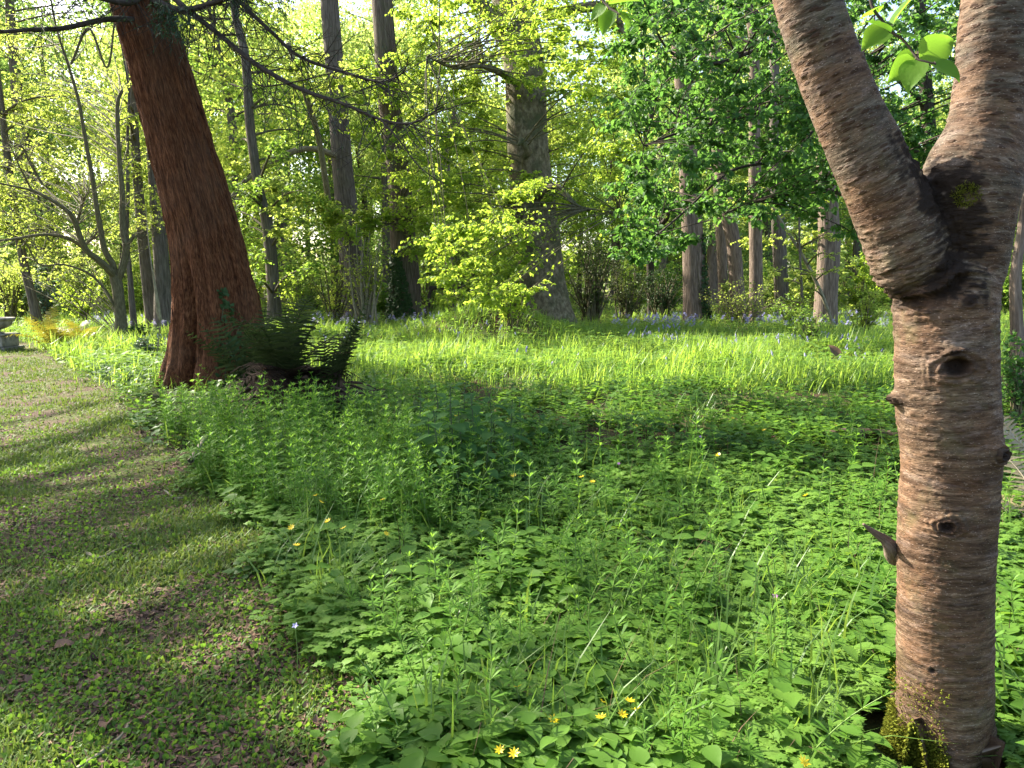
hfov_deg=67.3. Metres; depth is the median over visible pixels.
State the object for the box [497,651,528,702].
cleavers plant
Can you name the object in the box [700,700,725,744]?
cleavers plant
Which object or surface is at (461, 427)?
nettle
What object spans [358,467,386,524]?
cleavers plant
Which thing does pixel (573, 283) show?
woodland bush
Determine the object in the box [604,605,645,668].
cleavers plant
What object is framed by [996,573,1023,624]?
cleavers plant
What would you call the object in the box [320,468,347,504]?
cleavers plant
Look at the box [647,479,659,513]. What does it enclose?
cleavers plant
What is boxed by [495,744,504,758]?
celandine flower
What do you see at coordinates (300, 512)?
cleavers plant
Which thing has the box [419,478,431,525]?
cleavers plant
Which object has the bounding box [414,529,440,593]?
cleavers plant
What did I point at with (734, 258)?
woodland tree
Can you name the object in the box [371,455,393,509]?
cleavers plant
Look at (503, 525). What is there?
cleavers plant
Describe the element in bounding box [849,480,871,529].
cleavers plant
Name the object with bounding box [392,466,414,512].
cleavers plant
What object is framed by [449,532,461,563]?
cleavers plant
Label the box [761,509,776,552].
cleavers plant
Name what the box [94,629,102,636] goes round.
fallen leaf
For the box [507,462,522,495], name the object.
cleavers plant
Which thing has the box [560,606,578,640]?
cleavers plant
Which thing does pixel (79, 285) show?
woodland bush
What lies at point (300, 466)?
cleavers plant
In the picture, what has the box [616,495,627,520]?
cleavers plant
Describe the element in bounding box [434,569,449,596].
cleavers plant
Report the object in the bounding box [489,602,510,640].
cleavers plant
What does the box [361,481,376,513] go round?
cleavers plant
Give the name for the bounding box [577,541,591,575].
cleavers plant
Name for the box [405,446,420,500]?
cleavers plant
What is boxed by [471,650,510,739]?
cleavers plant
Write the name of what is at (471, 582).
cleavers plant
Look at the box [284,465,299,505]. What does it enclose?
cleavers plant
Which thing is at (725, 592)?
cleavers plant
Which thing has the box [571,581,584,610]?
cleavers plant
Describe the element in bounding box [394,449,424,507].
cleavers plant
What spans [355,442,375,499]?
cleavers plant
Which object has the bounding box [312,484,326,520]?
cleavers plant
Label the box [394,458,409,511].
cleavers plant
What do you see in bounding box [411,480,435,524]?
cleavers plant
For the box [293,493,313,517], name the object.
cleavers plant
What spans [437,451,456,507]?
cleavers plant
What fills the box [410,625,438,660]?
cleavers plant
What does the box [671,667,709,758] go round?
cleavers plant
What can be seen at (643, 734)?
cleavers plant
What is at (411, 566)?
cleavers plant
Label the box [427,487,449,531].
cleavers plant
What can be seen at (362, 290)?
shrub
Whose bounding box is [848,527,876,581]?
cleavers plant
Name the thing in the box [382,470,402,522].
cleavers plant
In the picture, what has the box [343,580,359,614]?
cleavers plant
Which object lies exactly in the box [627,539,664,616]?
cleavers plant
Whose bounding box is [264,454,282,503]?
cleavers plant
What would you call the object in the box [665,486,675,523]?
cleavers plant
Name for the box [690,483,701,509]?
cleavers plant
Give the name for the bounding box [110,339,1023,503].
cleavers undergrowth
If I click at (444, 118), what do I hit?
background tree
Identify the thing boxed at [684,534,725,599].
cleavers plant
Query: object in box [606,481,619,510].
cleavers plant
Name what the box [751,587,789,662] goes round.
cleavers plant
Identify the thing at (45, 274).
woodland bush
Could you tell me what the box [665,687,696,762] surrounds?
cleavers plant
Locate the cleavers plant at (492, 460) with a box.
[469,459,496,509]
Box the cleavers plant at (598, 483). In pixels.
[592,466,604,503]
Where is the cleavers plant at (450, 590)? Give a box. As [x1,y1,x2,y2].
[436,560,468,627]
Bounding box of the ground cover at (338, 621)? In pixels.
[0,301,1023,767]
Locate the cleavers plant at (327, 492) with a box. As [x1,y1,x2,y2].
[321,476,336,508]
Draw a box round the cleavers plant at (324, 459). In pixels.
[311,448,330,505]
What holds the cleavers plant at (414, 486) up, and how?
on the ground at (871, 722)
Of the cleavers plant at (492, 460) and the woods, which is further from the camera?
the woods
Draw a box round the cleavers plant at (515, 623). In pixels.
[504,592,533,648]
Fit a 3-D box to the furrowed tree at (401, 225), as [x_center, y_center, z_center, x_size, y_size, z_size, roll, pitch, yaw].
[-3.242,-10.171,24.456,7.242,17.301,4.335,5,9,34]
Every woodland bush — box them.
[0,230,81,318]
[0,245,57,309]
[5,255,52,313]
[49,249,97,309]
[84,256,142,313]
[103,260,141,309]
[123,253,153,315]
[263,241,339,316]
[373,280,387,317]
[421,256,453,311]
[462,254,520,307]
[467,242,506,294]
[562,244,582,289]
[562,257,581,295]
[615,247,663,314]
[634,259,682,311]
[718,257,780,314]
[744,258,792,312]
[763,230,858,312]
[763,244,851,314]
[789,264,800,297]
[838,263,887,310]
[840,251,891,315]
[867,288,892,308]
[1001,262,1023,316]
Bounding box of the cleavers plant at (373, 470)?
[363,452,378,504]
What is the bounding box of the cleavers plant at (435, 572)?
[423,543,452,618]
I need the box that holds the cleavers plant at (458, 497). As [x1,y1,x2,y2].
[448,481,466,509]
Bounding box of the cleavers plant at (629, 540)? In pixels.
[616,515,644,579]
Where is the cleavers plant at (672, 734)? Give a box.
[658,712,689,759]
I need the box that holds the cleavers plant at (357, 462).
[347,442,368,502]
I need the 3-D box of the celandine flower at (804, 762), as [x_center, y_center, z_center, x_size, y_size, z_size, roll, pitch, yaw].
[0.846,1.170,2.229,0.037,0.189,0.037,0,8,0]
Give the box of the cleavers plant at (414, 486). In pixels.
[398,460,426,520]
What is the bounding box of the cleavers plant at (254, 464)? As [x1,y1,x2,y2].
[248,454,267,496]
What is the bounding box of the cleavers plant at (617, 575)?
[612,563,625,591]
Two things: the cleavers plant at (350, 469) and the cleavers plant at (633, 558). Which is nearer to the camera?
the cleavers plant at (633, 558)
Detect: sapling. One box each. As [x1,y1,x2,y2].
[121,48,137,326]
[419,109,487,313]
[766,187,844,332]
[779,164,820,332]
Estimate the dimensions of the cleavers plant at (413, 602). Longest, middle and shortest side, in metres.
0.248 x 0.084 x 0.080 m
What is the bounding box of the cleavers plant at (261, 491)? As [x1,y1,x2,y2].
[254,477,269,505]
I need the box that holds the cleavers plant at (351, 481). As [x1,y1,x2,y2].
[345,466,356,501]
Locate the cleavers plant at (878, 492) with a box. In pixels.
[862,472,885,513]
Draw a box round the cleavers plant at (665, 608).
[650,584,677,640]
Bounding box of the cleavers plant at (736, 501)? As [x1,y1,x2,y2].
[729,492,741,509]
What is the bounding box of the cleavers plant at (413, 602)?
[404,586,420,621]
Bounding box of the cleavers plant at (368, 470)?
[358,449,375,506]
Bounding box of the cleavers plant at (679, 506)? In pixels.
[668,486,687,540]
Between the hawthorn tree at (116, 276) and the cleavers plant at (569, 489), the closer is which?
the cleavers plant at (569, 489)
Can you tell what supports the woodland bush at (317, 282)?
on the ground at (871, 722)
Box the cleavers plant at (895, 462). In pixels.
[890,461,899,509]
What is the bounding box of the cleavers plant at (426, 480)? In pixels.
[419,465,437,509]
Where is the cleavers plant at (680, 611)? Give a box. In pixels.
[670,582,694,635]
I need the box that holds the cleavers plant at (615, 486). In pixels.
[608,475,622,505]
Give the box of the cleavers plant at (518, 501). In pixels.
[508,499,526,550]
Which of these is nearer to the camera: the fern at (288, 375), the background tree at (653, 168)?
the fern at (288, 375)
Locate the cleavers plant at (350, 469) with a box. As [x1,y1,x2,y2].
[340,458,357,497]
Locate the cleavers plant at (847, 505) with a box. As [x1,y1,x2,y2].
[843,494,853,516]
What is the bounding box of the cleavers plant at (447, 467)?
[436,459,454,495]
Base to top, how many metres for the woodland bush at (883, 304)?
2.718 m
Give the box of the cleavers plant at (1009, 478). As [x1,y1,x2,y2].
[1001,469,1015,499]
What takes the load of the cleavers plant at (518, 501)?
on the ground at (871, 722)
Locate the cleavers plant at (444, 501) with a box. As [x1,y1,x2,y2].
[437,488,447,518]
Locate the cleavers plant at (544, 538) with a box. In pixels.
[539,518,553,557]
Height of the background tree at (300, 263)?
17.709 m
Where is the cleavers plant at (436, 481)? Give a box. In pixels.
[425,461,447,513]
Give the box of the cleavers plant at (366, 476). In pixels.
[358,458,375,502]
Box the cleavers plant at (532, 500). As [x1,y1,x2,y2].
[526,484,538,515]
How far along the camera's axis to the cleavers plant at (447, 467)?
5.01 m
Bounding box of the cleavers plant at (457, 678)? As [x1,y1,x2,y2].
[449,666,463,687]
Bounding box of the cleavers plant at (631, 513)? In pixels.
[624,493,633,527]
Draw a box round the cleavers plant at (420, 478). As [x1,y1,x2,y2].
[412,456,429,512]
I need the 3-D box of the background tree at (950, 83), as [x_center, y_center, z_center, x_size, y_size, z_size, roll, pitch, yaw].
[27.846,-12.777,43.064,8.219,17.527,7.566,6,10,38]
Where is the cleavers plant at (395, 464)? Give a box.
[390,461,420,518]
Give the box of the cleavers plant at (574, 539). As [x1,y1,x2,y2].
[564,513,590,573]
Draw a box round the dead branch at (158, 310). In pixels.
[145,206,161,354]
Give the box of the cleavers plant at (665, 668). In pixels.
[651,643,676,700]
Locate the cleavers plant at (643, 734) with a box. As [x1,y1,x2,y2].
[633,715,655,750]
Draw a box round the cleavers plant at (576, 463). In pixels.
[567,449,588,513]
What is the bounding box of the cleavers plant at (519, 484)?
[515,470,526,506]
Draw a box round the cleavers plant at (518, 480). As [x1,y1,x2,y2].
[503,449,524,515]
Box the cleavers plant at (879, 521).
[872,491,893,530]
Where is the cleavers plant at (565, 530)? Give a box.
[548,509,579,552]
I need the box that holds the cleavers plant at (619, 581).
[598,543,631,614]
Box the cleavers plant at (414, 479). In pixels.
[408,459,424,501]
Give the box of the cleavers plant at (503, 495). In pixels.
[497,484,511,502]
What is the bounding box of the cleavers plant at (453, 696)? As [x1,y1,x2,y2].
[434,666,474,734]
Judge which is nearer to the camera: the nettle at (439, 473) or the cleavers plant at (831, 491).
the cleavers plant at (831, 491)
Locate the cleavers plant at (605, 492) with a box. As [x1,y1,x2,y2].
[597,465,613,512]
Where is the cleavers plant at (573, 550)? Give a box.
[563,532,578,559]
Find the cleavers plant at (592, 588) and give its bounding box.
[575,571,605,617]
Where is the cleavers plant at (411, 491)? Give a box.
[406,475,417,507]
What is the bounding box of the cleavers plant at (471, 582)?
[461,560,482,615]
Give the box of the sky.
[1,0,958,283]
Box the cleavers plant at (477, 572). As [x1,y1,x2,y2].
[465,547,492,621]
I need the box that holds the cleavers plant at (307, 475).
[297,465,312,510]
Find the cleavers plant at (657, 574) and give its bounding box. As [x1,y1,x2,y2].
[643,541,667,593]
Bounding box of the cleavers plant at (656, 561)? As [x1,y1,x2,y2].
[646,533,667,586]
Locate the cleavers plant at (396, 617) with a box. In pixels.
[386,596,408,640]
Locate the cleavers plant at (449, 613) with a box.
[439,597,459,637]
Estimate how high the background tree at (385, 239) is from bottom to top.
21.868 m
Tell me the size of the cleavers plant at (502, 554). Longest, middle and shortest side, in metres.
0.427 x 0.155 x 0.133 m
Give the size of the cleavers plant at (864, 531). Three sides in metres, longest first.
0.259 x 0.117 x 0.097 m
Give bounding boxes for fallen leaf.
[53,638,74,648]
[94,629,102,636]
[98,717,112,727]
[828,345,840,355]
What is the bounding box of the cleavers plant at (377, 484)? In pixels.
[366,455,389,510]
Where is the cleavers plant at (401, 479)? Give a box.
[391,470,407,511]
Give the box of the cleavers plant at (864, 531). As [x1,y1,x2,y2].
[858,521,872,545]
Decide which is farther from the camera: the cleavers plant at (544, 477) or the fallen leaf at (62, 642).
the cleavers plant at (544, 477)
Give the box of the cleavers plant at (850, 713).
[800,685,893,761]
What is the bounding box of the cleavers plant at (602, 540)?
[586,514,614,574]
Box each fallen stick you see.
[44,739,81,747]
[76,723,129,767]
[86,543,135,558]
[164,490,183,498]
[187,430,211,462]
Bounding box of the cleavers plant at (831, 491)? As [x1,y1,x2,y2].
[820,471,838,524]
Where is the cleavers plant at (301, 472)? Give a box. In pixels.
[295,469,311,511]
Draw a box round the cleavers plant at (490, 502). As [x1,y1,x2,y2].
[483,472,496,506]
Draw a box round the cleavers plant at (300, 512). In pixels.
[294,494,306,518]
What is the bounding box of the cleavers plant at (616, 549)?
[609,515,624,560]
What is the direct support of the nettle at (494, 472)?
on the ground at (871, 722)
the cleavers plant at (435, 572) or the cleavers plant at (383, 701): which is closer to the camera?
the cleavers plant at (383, 701)
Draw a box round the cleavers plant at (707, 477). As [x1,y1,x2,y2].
[705,476,729,512]
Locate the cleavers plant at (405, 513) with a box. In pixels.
[395,506,412,554]
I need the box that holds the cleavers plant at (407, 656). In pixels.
[391,625,424,689]
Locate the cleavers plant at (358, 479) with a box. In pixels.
[349,450,364,501]
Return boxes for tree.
[0,0,40,257]
[0,0,46,221]
[0,0,55,308]
[0,0,136,308]
[0,0,166,337]
[0,0,505,392]
[0,74,91,330]
[1,4,112,302]
[37,16,144,288]
[51,32,146,294]
[66,0,226,261]
[83,0,315,287]
[89,49,153,328]
[94,0,327,309]
[94,68,224,294]
[97,13,247,258]
[104,37,236,333]
[123,53,239,218]
[200,3,275,269]
[200,15,333,301]
[207,1,329,325]
[216,3,353,306]
[231,0,384,321]
[243,143,314,253]
[255,0,381,298]
[283,0,455,300]
[300,0,478,322]
[309,136,377,282]
[312,88,409,283]
[315,25,423,284]
[317,0,463,265]
[352,32,472,271]
[373,9,506,305]
[389,0,664,322]
[432,70,515,298]
[439,85,508,259]
[470,104,566,276]
[476,61,616,271]
[481,30,596,264]
[486,103,512,273]
[551,112,597,278]
[551,138,611,298]
[552,4,669,302]
[564,121,633,283]
[589,0,742,291]
[589,0,960,268]
[591,0,1023,767]
[597,38,712,280]
[600,57,701,280]
[623,48,681,315]
[650,0,810,306]
[651,0,746,324]
[655,110,737,296]
[699,1,865,282]
[703,5,765,319]
[704,5,729,315]
[704,130,795,268]
[709,131,801,248]
[723,2,858,278]
[726,3,782,323]
[763,60,890,267]
[769,9,789,317]
[783,141,852,281]
[784,74,813,263]
[787,96,842,328]
[794,23,919,301]
[796,77,909,295]
[897,1,1017,270]
[897,103,946,162]
[932,76,1018,259]
[1005,193,1023,401]
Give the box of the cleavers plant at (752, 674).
[739,648,765,692]
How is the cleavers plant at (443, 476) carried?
on the ground at (871, 722)
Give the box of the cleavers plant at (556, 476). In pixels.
[546,464,563,525]
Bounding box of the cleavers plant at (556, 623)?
[536,606,566,657]
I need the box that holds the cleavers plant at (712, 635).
[703,613,722,655]
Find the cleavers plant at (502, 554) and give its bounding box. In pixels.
[486,527,510,581]
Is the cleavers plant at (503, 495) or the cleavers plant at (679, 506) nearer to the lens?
the cleavers plant at (679, 506)
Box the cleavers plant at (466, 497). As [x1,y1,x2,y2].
[459,473,474,509]
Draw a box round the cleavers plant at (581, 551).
[570,533,590,565]
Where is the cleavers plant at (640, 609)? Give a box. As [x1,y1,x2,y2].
[638,607,651,636]
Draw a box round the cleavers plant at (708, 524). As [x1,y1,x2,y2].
[699,510,726,578]
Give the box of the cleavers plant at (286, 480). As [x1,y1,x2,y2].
[279,471,299,513]
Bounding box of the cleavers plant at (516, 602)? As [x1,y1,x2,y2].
[511,595,533,630]
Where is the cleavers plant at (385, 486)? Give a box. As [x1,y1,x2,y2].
[373,460,394,514]
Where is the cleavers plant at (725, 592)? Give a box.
[708,556,729,615]
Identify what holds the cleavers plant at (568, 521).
on the ground at (871, 722)
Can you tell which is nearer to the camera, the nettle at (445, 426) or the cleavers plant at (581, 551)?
the cleavers plant at (581, 551)
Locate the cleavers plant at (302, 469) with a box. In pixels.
[288,451,318,501]
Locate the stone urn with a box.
[0,317,24,350]
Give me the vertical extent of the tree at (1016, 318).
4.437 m
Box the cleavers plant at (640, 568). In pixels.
[615,541,653,611]
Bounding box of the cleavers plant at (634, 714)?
[624,702,643,724]
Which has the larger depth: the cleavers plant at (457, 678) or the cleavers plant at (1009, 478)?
the cleavers plant at (1009, 478)
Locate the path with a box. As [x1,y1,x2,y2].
[0,341,378,767]
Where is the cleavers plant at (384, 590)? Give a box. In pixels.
[367,558,397,617]
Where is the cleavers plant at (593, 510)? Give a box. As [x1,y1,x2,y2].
[583,509,597,537]
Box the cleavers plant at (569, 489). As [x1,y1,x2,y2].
[559,471,579,507]
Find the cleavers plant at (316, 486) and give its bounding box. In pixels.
[308,466,324,515]
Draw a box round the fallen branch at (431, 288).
[423,272,469,320]
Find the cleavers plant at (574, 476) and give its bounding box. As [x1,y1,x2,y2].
[562,451,584,503]
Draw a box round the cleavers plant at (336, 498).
[330,480,340,514]
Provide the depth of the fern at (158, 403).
8.68 m
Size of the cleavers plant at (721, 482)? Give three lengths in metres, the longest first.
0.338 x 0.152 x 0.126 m
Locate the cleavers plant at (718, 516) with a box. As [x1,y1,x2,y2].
[702,499,727,551]
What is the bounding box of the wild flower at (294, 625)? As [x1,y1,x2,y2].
[292,623,298,676]
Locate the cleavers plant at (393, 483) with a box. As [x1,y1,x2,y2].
[384,460,399,506]
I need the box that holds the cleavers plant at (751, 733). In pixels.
[739,722,763,767]
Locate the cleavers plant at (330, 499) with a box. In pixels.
[322,487,336,513]
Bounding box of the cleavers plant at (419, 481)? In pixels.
[412,465,424,501]
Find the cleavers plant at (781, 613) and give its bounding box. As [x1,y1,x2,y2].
[775,610,793,641]
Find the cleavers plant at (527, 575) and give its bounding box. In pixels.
[522,573,538,623]
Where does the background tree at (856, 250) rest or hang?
on the ground at (871, 722)
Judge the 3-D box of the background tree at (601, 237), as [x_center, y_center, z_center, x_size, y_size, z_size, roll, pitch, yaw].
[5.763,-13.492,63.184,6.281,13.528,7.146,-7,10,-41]
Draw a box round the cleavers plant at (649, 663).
[642,653,655,676]
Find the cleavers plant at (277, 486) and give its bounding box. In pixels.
[272,470,283,503]
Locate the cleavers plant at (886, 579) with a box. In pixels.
[868,559,896,604]
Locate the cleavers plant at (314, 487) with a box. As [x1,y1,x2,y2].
[304,457,324,510]
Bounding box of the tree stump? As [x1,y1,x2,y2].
[215,366,384,419]
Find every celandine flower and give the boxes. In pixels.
[287,524,293,568]
[294,543,298,587]
[384,531,387,565]
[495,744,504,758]
[507,747,519,761]
[549,714,559,722]
[590,480,594,509]
[595,712,604,724]
[618,710,627,722]
[625,697,634,715]
[799,754,810,767]
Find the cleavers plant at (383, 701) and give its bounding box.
[352,651,410,735]
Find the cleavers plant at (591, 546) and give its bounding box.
[581,518,606,588]
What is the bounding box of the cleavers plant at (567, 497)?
[561,477,574,518]
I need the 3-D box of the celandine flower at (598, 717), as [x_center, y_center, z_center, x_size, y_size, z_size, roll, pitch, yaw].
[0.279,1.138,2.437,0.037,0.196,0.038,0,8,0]
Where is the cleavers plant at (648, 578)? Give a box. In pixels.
[642,558,653,594]
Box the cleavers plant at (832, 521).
[817,498,847,561]
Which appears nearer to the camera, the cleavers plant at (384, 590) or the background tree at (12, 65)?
the cleavers plant at (384, 590)
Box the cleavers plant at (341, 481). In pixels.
[334,463,350,513]
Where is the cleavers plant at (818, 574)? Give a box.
[785,552,846,610]
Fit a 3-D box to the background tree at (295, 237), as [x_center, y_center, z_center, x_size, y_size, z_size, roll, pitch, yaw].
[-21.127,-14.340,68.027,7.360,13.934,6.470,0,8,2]
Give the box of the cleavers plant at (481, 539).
[473,529,488,566]
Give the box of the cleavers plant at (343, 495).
[334,485,354,519]
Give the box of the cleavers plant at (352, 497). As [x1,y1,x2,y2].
[346,484,356,512]
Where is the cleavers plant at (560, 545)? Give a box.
[549,531,570,575]
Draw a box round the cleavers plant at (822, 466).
[812,458,829,507]
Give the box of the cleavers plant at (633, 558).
[614,522,650,593]
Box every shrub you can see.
[0,253,23,324]
[22,264,69,318]
[49,269,105,324]
[123,323,152,338]
[129,335,164,354]
[274,272,321,324]
[304,243,356,322]
[344,224,386,327]
[419,253,440,318]
[449,245,481,311]
[497,283,529,331]
[563,231,626,322]
[604,249,659,320]
[631,258,682,318]
[699,277,784,325]
[763,285,813,327]
[791,306,829,346]
[838,288,891,334]
[1000,330,1023,416]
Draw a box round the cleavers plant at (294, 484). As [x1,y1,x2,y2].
[286,470,304,500]
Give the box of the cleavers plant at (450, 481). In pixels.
[437,479,452,519]
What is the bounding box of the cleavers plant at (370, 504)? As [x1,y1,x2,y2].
[356,482,378,525]
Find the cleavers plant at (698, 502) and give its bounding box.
[694,488,702,522]
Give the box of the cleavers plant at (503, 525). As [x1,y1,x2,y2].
[492,510,511,553]
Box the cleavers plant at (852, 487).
[846,473,855,505]
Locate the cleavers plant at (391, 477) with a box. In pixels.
[381,459,397,509]
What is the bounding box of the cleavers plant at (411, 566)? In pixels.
[398,551,419,616]
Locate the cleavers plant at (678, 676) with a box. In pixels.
[663,654,689,704]
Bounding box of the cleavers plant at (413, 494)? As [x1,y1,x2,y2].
[405,492,420,530]
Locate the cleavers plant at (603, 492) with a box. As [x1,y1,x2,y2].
[598,477,609,510]
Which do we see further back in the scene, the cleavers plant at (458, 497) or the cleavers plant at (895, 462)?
the cleavers plant at (458, 497)
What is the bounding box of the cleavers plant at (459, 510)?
[454,502,476,542]
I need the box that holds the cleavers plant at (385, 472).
[378,453,390,497]
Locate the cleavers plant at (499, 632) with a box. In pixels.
[492,616,510,657]
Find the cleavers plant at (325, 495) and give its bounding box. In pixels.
[320,482,330,508]
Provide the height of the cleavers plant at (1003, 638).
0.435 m
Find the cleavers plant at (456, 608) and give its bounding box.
[448,593,463,617]
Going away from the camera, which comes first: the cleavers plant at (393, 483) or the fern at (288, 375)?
the cleavers plant at (393, 483)
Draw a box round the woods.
[0,0,1023,297]
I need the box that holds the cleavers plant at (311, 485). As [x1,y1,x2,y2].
[301,476,316,514]
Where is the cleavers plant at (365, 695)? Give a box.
[350,665,378,722]
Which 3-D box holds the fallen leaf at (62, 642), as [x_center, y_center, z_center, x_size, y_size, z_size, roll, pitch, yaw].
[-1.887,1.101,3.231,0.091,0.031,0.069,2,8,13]
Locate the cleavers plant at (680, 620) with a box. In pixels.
[672,600,687,641]
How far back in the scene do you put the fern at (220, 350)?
9.75 m
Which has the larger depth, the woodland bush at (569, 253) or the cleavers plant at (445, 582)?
the woodland bush at (569, 253)
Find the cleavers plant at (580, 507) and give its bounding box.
[576,500,588,520]
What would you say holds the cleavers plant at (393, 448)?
on the ground at (871, 722)
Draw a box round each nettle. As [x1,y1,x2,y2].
[395,397,434,450]
[398,424,432,475]
[399,451,423,489]
[403,412,452,478]
[413,410,467,486]
[419,401,454,456]
[422,383,457,432]
[424,449,456,501]
[429,399,479,473]
[430,386,474,459]
[443,456,471,501]
[444,412,484,475]
[445,381,488,446]
[454,393,491,459]
[460,384,485,434]
[467,444,503,498]
[473,411,513,478]
[480,388,509,449]
[487,399,532,457]
[498,434,527,479]
[505,396,540,449]
[526,407,554,446]
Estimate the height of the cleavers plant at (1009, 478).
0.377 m
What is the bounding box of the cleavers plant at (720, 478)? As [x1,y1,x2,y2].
[714,470,731,508]
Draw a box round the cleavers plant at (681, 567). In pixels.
[666,543,693,600]
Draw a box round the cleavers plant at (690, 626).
[677,616,699,650]
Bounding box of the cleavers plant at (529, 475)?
[518,461,538,526]
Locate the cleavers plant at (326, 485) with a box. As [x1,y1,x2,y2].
[316,463,335,506]
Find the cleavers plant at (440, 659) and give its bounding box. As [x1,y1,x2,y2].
[427,628,453,682]
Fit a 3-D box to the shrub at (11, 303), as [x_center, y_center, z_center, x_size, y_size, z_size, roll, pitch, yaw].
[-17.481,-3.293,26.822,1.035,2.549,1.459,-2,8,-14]
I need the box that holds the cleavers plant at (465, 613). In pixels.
[448,573,482,642]
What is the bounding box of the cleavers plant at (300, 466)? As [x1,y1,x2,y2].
[297,465,322,504]
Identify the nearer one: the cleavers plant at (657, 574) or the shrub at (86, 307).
the cleavers plant at (657, 574)
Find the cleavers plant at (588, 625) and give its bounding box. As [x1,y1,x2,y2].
[576,597,605,661]
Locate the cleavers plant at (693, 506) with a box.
[684,484,702,529]
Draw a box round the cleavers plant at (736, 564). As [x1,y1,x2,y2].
[733,539,744,570]
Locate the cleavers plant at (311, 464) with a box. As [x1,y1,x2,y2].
[301,453,317,506]
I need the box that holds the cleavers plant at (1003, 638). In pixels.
[995,612,1011,670]
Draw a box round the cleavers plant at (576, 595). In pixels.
[569,583,590,624]
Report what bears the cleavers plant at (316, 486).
on the ground at (871, 722)
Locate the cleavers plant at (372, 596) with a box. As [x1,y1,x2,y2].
[362,572,389,631]
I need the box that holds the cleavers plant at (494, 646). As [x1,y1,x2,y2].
[472,615,507,692]
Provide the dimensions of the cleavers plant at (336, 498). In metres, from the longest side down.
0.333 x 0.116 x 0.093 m
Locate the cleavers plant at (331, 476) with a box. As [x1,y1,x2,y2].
[321,462,337,509]
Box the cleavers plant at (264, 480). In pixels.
[255,462,273,504]
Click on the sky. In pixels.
(896, 87)
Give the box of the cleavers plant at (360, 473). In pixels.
[355,454,368,501]
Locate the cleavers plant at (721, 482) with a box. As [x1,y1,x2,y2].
[713,466,726,500]
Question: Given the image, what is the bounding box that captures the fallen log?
[821,428,897,443]
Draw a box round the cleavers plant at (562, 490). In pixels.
[547,472,574,515]
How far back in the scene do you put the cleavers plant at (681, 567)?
3.42 m
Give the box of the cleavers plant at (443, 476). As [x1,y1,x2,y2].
[430,473,450,525]
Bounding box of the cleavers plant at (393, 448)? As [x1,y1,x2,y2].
[383,445,399,504]
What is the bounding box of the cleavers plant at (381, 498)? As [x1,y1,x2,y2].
[374,485,390,520]
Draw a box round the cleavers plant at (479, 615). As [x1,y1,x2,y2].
[471,599,486,621]
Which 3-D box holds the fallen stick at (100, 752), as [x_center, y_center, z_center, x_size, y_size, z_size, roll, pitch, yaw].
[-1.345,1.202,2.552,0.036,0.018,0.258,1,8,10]
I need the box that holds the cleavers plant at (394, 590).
[387,569,403,614]
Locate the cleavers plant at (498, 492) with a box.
[493,486,508,516]
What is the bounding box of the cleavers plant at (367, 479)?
[360,462,373,502]
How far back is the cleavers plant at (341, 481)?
4.77 m
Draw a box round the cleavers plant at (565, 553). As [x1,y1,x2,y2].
[554,543,574,582]
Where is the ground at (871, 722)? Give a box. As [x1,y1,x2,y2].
[1,284,1023,767]
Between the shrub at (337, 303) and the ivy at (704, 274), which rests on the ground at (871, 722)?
the shrub at (337, 303)
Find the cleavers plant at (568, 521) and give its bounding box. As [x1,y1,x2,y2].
[559,510,575,535]
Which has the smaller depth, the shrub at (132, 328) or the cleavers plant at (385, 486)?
the cleavers plant at (385, 486)
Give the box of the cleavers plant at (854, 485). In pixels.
[839,477,858,518]
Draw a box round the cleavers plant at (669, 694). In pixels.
[654,680,684,730]
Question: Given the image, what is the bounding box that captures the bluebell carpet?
[88,297,888,327]
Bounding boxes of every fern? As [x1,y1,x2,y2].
[5,305,80,348]
[62,319,112,341]
[130,387,194,414]
[184,305,275,387]
[218,292,351,375]
[223,352,364,415]
[312,290,370,387]
[899,453,1023,518]
[1003,416,1023,476]
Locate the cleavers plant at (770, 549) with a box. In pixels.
[761,530,782,578]
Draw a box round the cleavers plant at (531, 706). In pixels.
[525,698,539,719]
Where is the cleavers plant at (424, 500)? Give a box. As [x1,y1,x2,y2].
[416,477,433,522]
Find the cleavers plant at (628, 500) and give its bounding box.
[621,489,640,546]
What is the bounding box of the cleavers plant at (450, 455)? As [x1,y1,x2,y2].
[444,443,464,513]
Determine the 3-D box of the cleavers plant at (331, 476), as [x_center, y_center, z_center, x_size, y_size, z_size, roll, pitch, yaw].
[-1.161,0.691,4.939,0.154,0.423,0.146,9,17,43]
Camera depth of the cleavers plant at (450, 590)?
3.19 m
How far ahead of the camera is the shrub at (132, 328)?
18.72 m
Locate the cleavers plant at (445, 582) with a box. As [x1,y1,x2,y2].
[436,565,453,595]
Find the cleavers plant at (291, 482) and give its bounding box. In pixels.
[286,467,302,514]
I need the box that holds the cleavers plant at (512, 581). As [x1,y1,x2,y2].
[503,540,521,595]
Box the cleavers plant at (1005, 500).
[1001,493,1013,518]
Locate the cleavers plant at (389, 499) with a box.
[381,483,397,521]
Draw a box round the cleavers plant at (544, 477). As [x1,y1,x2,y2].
[539,475,559,525]
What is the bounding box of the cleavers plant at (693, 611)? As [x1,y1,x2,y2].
[684,594,699,633]
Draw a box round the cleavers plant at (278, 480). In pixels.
[268,462,283,499]
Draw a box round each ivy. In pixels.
[207,287,251,387]
[382,251,416,324]
[698,234,715,323]
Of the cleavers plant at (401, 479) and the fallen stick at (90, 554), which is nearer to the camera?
the fallen stick at (90, 554)
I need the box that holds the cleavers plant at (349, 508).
[344,501,353,519]
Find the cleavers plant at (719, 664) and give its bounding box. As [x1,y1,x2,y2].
[700,641,752,715]
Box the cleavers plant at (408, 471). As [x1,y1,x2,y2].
[403,451,417,504]

